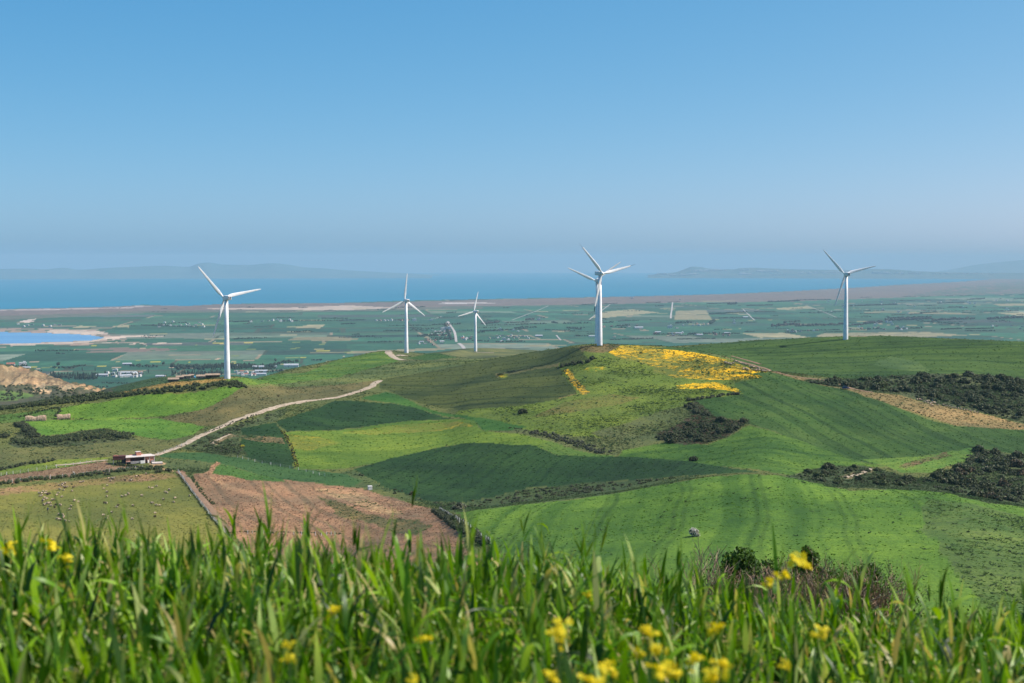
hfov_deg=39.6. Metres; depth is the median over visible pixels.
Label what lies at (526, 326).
tree belt
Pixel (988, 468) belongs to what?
shrub
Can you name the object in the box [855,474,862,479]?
shrub
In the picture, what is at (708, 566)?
bare shrub
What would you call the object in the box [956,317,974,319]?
tree belt
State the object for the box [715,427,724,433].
shrub
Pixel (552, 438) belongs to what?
scrub
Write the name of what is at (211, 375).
stone shed
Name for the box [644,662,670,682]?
yellow wildflower
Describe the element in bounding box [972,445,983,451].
shrub
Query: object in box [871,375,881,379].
shrub
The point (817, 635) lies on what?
yellow wildflower
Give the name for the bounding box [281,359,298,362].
tree belt
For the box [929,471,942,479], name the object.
shrub
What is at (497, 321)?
tree belt
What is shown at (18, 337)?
lagoon
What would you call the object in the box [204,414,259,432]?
hedge
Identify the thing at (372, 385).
dirt road
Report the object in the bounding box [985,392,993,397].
shrub
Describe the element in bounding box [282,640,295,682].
yellow wildflower
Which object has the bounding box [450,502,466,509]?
shrub
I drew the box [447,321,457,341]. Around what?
plain road
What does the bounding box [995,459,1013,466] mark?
shrub
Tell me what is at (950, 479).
shrub
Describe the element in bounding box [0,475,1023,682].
barley
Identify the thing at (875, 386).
shrub
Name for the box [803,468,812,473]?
shrub
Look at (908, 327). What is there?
tree belt
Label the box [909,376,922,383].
shrub
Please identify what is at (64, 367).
tree belt
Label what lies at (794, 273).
headland
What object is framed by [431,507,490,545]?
hedge
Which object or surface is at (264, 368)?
tree belt
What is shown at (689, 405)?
hedge
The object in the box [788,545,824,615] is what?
evergreen shrub
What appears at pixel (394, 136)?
sky
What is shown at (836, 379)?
shrub
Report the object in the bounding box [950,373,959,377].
shrub
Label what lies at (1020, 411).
shrub
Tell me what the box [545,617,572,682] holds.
yellow wildflower
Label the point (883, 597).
bare shrub
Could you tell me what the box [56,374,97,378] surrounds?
tree belt
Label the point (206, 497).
hedge
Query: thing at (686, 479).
ground cover
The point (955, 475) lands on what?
shrub
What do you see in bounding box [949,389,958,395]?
shrub
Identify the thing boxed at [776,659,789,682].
yellow wildflower
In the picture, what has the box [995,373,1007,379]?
shrub
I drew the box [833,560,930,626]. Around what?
bare shrub
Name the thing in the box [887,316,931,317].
tree belt
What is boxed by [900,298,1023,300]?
tree belt
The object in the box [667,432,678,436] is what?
shrub
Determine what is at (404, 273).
mountains
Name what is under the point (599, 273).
wind turbine
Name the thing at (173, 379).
stone shed
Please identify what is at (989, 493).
shrub
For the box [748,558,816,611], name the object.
bare shrub
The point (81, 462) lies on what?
dirt road
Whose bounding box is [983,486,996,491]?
shrub
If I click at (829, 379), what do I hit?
shrub
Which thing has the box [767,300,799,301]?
tree belt
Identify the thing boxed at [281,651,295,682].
yellow wildflower
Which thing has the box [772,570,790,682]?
yellow wildflower
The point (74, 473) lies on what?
fence
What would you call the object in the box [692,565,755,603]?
bare shrub
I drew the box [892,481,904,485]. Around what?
shrub
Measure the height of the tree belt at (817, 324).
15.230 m
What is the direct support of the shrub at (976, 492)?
on the hills
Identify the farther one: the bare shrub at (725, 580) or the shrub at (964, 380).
the shrub at (964, 380)
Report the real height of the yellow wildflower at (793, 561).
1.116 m
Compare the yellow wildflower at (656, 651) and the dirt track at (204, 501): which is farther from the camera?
the dirt track at (204, 501)
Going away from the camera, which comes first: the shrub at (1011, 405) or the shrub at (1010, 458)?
the shrub at (1010, 458)
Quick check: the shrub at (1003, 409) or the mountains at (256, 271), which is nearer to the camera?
the shrub at (1003, 409)
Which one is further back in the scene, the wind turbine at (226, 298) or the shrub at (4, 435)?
the wind turbine at (226, 298)
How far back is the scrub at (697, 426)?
649.80 m
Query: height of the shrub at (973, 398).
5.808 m
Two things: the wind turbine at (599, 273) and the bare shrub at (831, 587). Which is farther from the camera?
the wind turbine at (599, 273)
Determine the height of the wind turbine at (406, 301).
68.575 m
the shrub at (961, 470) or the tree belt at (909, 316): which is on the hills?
the shrub at (961, 470)
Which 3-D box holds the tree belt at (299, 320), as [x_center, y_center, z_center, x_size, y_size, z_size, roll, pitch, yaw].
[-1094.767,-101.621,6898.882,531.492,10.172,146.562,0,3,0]
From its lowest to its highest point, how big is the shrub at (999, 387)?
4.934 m
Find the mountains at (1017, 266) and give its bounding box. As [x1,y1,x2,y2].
[939,260,1023,272]
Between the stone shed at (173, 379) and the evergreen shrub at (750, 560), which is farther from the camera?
the stone shed at (173, 379)
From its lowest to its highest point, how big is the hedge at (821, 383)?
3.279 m
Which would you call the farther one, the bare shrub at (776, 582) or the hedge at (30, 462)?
the hedge at (30, 462)
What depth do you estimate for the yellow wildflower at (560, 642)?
2.86 m
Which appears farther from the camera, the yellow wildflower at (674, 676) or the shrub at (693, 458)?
the shrub at (693, 458)
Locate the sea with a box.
[0,273,985,308]
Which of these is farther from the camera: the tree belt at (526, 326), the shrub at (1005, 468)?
the tree belt at (526, 326)
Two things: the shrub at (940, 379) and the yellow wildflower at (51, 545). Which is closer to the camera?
the yellow wildflower at (51, 545)
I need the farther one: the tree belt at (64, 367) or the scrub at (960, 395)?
the tree belt at (64, 367)
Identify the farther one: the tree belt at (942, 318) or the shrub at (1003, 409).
the tree belt at (942, 318)
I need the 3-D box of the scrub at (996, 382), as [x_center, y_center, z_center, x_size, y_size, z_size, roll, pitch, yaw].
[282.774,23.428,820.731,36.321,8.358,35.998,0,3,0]
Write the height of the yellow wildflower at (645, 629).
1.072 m
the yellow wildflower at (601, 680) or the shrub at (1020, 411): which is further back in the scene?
the shrub at (1020, 411)
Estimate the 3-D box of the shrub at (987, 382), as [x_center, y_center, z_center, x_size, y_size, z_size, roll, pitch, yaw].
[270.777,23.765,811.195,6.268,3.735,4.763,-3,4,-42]
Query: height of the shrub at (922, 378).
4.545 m
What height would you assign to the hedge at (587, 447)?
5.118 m
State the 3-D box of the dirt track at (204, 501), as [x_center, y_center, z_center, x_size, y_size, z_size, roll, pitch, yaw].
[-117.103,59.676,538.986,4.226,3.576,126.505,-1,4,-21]
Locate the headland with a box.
[648,267,1023,278]
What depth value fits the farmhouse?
613.45 m
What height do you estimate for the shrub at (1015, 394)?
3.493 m
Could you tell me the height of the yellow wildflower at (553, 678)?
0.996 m
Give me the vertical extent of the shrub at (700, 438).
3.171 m
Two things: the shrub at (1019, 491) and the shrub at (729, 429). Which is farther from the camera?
the shrub at (729, 429)
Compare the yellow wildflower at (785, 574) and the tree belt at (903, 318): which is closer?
the yellow wildflower at (785, 574)
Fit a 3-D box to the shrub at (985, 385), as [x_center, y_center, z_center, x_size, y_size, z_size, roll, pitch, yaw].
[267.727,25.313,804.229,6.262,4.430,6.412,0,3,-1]
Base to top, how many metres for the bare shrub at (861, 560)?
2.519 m
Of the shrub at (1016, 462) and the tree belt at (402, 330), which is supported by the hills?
the shrub at (1016, 462)
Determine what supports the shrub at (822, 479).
on the hills
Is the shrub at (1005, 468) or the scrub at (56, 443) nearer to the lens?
the shrub at (1005, 468)
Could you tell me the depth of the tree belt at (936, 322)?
6760.68 m
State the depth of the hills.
622.40 m
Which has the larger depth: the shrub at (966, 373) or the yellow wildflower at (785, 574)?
the shrub at (966, 373)
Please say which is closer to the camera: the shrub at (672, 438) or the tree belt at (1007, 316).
the shrub at (672, 438)
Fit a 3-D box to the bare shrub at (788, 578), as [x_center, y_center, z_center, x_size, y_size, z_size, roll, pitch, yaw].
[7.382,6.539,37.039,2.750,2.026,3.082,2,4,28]
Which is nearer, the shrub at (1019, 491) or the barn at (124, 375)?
the shrub at (1019, 491)
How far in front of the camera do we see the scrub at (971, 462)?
575.23 m
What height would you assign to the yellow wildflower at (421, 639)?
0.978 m
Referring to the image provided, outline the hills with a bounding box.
[0,336,1023,630]
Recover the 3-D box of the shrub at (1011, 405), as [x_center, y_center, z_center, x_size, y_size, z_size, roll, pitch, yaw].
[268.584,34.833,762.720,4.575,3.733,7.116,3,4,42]
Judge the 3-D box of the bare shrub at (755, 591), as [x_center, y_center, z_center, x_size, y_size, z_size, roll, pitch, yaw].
[7.032,6.540,34.571,2.363,1.926,2.524,-1,4,-21]
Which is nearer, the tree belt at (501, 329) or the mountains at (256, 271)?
the tree belt at (501, 329)
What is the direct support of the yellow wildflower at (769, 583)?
on the hills
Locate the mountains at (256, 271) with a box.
[0,263,431,278]
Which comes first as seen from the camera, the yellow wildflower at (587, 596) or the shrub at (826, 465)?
the yellow wildflower at (587, 596)
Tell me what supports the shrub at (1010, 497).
on the hills
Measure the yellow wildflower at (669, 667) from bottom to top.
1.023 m
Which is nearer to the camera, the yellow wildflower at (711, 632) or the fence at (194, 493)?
the yellow wildflower at (711, 632)
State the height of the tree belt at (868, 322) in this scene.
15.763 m
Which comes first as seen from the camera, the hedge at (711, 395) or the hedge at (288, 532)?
the hedge at (288, 532)
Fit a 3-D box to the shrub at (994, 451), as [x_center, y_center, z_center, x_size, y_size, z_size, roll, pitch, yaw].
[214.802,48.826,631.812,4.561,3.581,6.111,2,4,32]
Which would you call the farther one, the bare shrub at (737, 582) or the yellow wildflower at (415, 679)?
the bare shrub at (737, 582)
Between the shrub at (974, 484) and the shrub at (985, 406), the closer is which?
the shrub at (974, 484)
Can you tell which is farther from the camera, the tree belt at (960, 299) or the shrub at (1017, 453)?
the tree belt at (960, 299)
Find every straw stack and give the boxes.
[25,415,45,420]
[57,414,70,418]
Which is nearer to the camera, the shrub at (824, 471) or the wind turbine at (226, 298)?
the shrub at (824, 471)
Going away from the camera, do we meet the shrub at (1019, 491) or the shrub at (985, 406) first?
the shrub at (1019, 491)
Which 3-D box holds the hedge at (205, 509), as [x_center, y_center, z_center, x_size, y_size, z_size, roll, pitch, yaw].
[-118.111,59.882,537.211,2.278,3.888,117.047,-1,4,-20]
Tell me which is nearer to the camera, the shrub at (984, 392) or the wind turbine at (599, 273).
the shrub at (984, 392)
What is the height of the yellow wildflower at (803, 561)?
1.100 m
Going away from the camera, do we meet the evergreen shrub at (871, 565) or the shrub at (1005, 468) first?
the evergreen shrub at (871, 565)
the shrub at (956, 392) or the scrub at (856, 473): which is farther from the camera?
the shrub at (956, 392)
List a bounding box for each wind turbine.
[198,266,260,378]
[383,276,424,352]
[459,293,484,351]
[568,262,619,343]
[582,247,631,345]
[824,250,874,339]
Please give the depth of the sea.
15349.36 m
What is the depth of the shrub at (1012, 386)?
803.78 m
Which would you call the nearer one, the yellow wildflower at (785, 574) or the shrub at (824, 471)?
the yellow wildflower at (785, 574)
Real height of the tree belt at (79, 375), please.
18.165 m
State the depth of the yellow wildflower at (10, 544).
4.19 m
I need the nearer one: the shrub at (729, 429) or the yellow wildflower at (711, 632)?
the yellow wildflower at (711, 632)
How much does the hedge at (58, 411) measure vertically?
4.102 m
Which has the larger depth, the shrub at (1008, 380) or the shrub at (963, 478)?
the shrub at (1008, 380)
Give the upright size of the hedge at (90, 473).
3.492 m
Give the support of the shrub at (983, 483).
on the hills
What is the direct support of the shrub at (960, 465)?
on the hills
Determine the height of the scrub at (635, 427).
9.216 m
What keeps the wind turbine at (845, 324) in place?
on the hills
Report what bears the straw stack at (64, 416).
on the hills
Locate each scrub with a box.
[0,384,105,400]
[9,430,129,447]
[202,413,275,453]
[358,473,675,506]
[509,427,605,451]
[598,418,680,441]
[654,419,742,443]
[797,466,919,485]
[816,374,1023,418]
[922,452,1023,501]
[968,374,1023,390]
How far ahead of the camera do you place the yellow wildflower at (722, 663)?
2.71 m
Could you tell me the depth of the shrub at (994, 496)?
524.50 m
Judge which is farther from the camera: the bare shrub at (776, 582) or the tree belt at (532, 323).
the tree belt at (532, 323)
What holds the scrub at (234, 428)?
on the hills
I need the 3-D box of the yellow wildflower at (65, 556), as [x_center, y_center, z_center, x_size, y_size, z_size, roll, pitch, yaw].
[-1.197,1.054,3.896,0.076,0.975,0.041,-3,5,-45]
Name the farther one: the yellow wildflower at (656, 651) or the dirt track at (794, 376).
the dirt track at (794, 376)
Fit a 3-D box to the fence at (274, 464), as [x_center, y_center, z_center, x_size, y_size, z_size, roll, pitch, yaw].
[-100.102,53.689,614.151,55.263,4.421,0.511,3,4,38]
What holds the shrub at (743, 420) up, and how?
on the hills
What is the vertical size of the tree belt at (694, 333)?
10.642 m
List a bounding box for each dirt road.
[55,460,105,465]
[153,380,382,455]
[385,351,404,359]
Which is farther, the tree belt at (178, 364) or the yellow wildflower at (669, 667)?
the tree belt at (178, 364)
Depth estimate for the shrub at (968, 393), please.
773.95 m
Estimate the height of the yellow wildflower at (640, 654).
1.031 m
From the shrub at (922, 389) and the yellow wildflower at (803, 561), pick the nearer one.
the yellow wildflower at (803, 561)
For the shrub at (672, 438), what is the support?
on the hills
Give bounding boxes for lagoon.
[0,332,103,343]
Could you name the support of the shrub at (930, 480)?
on the hills
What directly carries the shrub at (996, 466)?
on the hills
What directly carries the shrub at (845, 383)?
on the hills
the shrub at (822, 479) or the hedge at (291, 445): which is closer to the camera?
the shrub at (822, 479)
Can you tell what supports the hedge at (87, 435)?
on the hills
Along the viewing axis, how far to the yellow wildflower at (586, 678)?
2.63 m
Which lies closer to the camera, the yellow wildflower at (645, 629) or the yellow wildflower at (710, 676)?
the yellow wildflower at (710, 676)
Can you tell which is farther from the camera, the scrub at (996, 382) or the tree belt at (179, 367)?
the tree belt at (179, 367)
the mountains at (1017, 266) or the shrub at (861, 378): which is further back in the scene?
the mountains at (1017, 266)
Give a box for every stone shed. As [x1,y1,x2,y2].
[168,377,178,381]
[176,375,183,379]
[205,373,219,377]
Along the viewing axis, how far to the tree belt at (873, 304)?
9301.12 m
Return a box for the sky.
[0,0,1023,272]
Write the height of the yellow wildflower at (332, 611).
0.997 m
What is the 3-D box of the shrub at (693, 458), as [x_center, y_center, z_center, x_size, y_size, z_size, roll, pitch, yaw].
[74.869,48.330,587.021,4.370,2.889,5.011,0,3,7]
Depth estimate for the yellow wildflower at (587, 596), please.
3.85 m
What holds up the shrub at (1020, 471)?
on the hills
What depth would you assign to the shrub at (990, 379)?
818.54 m
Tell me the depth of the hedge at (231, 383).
763.97 m
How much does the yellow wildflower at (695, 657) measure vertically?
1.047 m
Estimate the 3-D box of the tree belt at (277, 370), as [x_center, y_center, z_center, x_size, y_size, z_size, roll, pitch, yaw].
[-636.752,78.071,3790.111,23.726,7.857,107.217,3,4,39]
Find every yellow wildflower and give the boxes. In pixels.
[1,541,23,612]
[39,537,59,624]
[58,553,73,652]
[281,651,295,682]
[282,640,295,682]
[326,605,340,682]
[405,673,418,682]
[415,636,424,682]
[423,635,432,682]
[542,670,559,682]
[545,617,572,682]
[553,634,566,682]
[577,673,593,682]
[583,590,591,664]
[590,676,605,682]
[597,659,615,682]
[608,665,617,682]
[628,645,646,682]
[638,624,660,682]
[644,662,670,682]
[649,644,670,672]
[658,660,677,682]
[664,669,682,682]
[685,652,705,682]
[703,667,730,682]
[707,623,724,668]
[709,658,733,682]
[761,577,774,682]
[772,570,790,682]
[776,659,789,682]
[787,551,806,682]
[797,556,811,682]
[808,624,828,682]
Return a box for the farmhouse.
[125,451,154,463]
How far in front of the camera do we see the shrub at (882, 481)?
531.99 m
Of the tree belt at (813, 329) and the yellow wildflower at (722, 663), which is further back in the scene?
the tree belt at (813, 329)
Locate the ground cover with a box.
[0,335,1023,622]
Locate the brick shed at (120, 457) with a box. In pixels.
[113,455,125,464]
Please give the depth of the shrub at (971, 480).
556.15 m
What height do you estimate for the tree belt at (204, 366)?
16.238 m
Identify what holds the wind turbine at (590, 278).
on the hills
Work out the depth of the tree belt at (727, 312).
7915.79 m
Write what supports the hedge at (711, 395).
on the hills
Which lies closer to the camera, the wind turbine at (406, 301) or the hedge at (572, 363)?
the hedge at (572, 363)
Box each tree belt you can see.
[35,349,78,350]
[50,371,95,379]
[52,366,74,368]
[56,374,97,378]
[130,363,157,366]
[170,363,200,369]
[171,369,223,375]
[176,363,254,367]
[199,362,255,369]
[229,319,342,321]
[231,362,275,368]
[255,366,275,369]
[257,369,283,372]
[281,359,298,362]
[383,329,426,330]
[444,323,452,339]
[479,328,526,331]
[481,320,499,323]
[514,326,536,327]
[517,322,546,324]
[610,337,652,339]
[687,332,715,334]
[709,311,746,313]
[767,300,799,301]
[771,322,799,326]
[787,329,839,330]
[795,322,843,326]
[849,303,897,305]
[861,294,1023,297]
[863,320,882,323]
[885,317,931,320]
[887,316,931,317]
[895,326,922,328]
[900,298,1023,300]
[916,320,959,323]
[931,317,955,320]
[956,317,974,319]
[987,315,1023,318]
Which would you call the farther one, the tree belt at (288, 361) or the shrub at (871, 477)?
the tree belt at (288, 361)
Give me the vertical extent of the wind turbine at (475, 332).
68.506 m
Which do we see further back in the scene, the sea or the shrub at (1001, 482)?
the sea
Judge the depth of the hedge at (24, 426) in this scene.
682.25 m
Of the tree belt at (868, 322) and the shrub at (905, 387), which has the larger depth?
the tree belt at (868, 322)
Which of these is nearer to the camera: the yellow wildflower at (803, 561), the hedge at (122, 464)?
the yellow wildflower at (803, 561)
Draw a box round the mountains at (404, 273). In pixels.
[350,270,437,275]
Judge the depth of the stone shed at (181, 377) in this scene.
1173.78 m
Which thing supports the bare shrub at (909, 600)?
on the hills
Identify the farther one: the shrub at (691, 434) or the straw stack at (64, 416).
the straw stack at (64, 416)
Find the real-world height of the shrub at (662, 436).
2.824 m
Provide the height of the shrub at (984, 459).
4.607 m
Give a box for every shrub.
[0,433,9,437]
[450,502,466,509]
[517,408,527,413]
[646,538,751,603]
[657,434,665,439]
[664,435,677,442]
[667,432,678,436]
[685,432,696,437]
[689,456,697,460]
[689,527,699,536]
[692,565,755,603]
[695,436,705,441]
[700,567,777,605]
[705,555,790,612]
[715,416,727,421]
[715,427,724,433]
[718,546,761,591]
[725,427,733,432]
[739,417,750,422]
[740,571,848,622]
[746,554,842,610]
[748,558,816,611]
[758,559,781,601]
[764,550,847,615]
[770,550,888,619]
[780,560,889,627]
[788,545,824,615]
[797,545,863,617]
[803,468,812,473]
[808,558,908,623]
[812,472,824,476]
[816,477,826,481]
[820,462,835,469]
[821,469,830,474]
[824,378,833,381]
[832,375,841,381]
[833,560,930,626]
[840,381,851,385]
[848,562,893,617]
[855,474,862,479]
[857,376,871,380]
[867,476,876,479]
[870,384,880,389]
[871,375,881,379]
[871,556,970,624]
[872,380,885,386]
[873,378,887,386]
[878,478,887,485]
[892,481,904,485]
[898,383,912,391]
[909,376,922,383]
[918,387,928,392]
[919,376,927,381]
[922,477,934,481]
[927,390,938,397]
[928,382,941,387]
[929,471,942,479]
[934,376,945,382]
[934,468,952,475]
[940,475,959,484]
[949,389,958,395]
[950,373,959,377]
[951,463,969,470]
[951,473,959,479]
[955,467,968,474]
[958,475,968,484]
[959,377,970,383]
[963,370,973,376]
[965,390,977,397]
[965,488,983,496]
[966,477,977,483]
[967,395,981,402]
[970,482,982,487]
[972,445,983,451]
[974,455,990,463]
[977,403,992,409]
[978,480,991,487]
[979,390,988,395]
[980,383,990,388]
[980,465,994,472]
[981,374,994,382]
[981,380,991,384]
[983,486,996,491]
[983,491,1001,497]
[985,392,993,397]
[988,493,1002,500]
[990,447,1000,453]
[990,464,1001,470]
[991,384,1004,391]
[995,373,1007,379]
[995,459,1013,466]
[996,407,1008,412]
[997,478,1009,486]
[998,465,1010,471]
[1003,378,1016,383]
[1003,494,1015,500]
[1005,456,1023,462]
[1007,383,1020,390]
[1007,403,1016,408]
[1007,458,1023,467]
[1009,450,1023,457]
[1010,392,1019,396]
[1011,487,1023,494]
[1016,408,1023,415]
[1016,468,1023,475]
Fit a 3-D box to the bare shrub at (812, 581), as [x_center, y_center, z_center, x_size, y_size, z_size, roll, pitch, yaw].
[7.689,6.513,36.556,2.793,2.417,3.068,1,3,12]
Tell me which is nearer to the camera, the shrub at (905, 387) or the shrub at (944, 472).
the shrub at (944, 472)
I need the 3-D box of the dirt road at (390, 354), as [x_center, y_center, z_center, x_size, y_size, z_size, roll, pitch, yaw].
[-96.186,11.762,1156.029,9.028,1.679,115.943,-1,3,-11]
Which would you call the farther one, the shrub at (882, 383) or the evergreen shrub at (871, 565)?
the shrub at (882, 383)
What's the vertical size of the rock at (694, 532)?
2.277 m
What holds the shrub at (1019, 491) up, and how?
on the hills
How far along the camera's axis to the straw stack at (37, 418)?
713.27 m
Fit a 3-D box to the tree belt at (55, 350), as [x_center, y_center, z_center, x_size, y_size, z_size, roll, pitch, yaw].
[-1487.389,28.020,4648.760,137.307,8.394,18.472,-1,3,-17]
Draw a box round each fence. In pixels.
[5,466,142,482]
[178,470,228,535]
[237,455,319,474]
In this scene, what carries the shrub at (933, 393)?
on the hills
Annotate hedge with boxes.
[0,379,247,409]
[0,458,55,470]
[0,465,163,484]
[13,420,40,437]
[14,430,134,444]
[19,407,61,417]
[115,463,141,466]
[178,473,217,527]
[191,476,214,504]
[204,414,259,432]
[240,530,340,533]
[280,430,298,466]
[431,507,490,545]
[529,429,612,453]
[559,359,589,367]
[684,402,711,415]
[686,391,739,400]
[809,381,836,385]
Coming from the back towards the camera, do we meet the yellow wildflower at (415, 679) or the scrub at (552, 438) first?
the scrub at (552, 438)
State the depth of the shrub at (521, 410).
712.77 m
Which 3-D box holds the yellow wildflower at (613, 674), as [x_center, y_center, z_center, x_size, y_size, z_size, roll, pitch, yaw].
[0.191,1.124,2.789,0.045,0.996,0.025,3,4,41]
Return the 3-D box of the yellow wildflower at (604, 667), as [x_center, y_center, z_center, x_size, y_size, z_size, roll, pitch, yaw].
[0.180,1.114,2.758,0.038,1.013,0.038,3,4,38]
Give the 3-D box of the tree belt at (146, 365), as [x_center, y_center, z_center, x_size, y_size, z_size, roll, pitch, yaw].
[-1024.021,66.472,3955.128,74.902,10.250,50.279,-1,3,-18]
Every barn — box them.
[119,374,131,376]
[284,363,298,366]
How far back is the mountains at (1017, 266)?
35427.22 m
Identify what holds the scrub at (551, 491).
on the hills
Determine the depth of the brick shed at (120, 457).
608.34 m
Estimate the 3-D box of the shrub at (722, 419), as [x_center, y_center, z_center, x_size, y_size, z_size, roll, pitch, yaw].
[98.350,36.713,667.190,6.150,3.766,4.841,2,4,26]
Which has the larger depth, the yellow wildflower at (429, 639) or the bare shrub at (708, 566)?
the bare shrub at (708, 566)
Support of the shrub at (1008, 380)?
on the hills
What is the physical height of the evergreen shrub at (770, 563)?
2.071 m
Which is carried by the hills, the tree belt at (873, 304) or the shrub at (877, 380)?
the shrub at (877, 380)
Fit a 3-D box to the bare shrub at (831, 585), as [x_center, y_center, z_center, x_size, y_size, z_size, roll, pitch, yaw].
[7.807,6.196,35.175,3.074,2.222,2.250,0,3,-8]
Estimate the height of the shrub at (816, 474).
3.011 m
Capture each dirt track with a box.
[176,471,231,531]
[726,357,872,392]
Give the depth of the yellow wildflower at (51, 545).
4.42 m
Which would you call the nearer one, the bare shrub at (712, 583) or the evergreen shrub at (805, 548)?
the bare shrub at (712, 583)
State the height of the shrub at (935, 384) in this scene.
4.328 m

